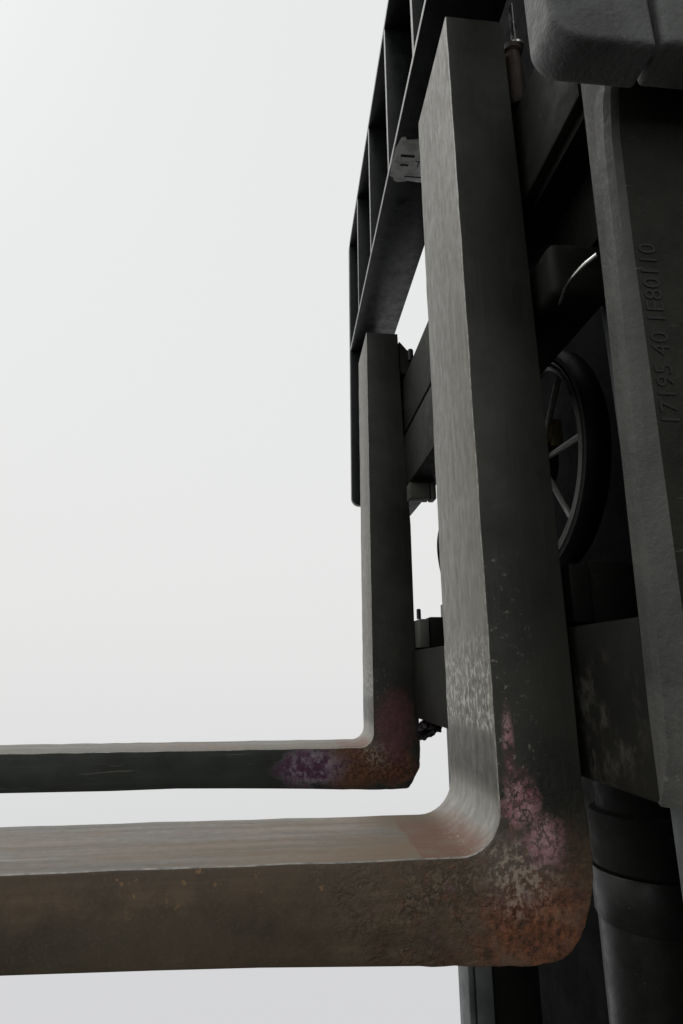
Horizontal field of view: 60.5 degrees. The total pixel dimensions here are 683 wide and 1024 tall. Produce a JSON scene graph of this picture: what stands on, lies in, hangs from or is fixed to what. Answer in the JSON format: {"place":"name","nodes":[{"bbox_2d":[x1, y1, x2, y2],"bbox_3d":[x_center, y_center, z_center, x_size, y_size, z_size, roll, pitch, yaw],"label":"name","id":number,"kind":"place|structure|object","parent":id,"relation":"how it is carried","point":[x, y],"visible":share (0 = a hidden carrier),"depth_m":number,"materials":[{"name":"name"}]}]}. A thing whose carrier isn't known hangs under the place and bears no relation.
{"place":"outdoors","nodes":[
{"label":"outdoors","id":0,"kind":"place"},
{"bbox_2d":[0,0,460,1023],"label":"sky","id":1,"kind":"structure","parent":0,"point":[180,524],"materials":[{"name":"white"}]},
{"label":"ground","id":2,"kind":"structure","parent":0,"visible":0},
{"bbox_2d":[500,0,631,1023],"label":"truck body","id":3,"kind":"object","parent":2,"relation":"on","point":[572,988],"depth_m":0.90,"materials":[{"name":"black paint"}]},
{"bbox_2d":[441,302,682,1023],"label":"mast","id":4,"kind":"object","parent":3,"relation":"attached to","point":[636,843],"visible":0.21,"depth_m":0.48,"materials":[{"name":"grey metal"}]},
{"bbox_2d":[437,530,439,567],"bbox_3d":[0.173,0.038,0.863,0.068,0.472,0.017,1,-15,-5],"label":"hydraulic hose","id":5,"kind":"object","parent":4,"relation":"attached to","point":[438,549],"visible":0.03,"depth_m":0.85,"materials":[{"name":"black rubber"}]},
{"bbox_2d":[401,67,682,810],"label":"fork carriage","id":6,"kind":"object","parent":4,"relation":"attached to","point":[600,170],"visible":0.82,"depth_m":0.32,"materials":[{"name":"paint"}]},
{"bbox_2d":[0,333,443,792],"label":"fork","id":7,"kind":"object","parent":6,"relation":"attached to","point":[381,751],"visible":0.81,"depth_m":0.78,"materials":[{"name":"paint"}]},
{"bbox_2d":[0,3,633,975],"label":"fork","id":8,"kind":"object","parent":6,"relation":"attached to","point":[488,861],"visible":0.94,"depth_m":0.35,"materials":[{"name":"paint"}]},
{"bbox_2d":[349,0,682,506],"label":"load backrest","id":9,"kind":"object","parent":6,"relation":"attached to","point":[622,43],"visible":0.77,"depth_m":0.70,"materials":[{"name":"black paint"}]},
{"bbox_2d":[540,349,611,566],"bbox_3d":[0.227,-0.053,0.670,0.027,0.259,0.259,1,-15,-5],"label":"spoked wheel","id":10,"kind":"object","parent":4,"relation":"attached to","point":[574,372],"visible":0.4,"depth_m":0.56,"materials":[{"name":"grey metal"}]},
{"bbox_2d":[547,419,563,447],"bbox_3d":[0.242,-0.087,0.669,0.014,0.034,0.022,1,-15,-5],"label":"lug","id":11,"kind":"object","parent":10,"relation":"attached to","point":[555,437],"visible":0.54,"depth_m":0.66,"materials":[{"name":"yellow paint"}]}
]}

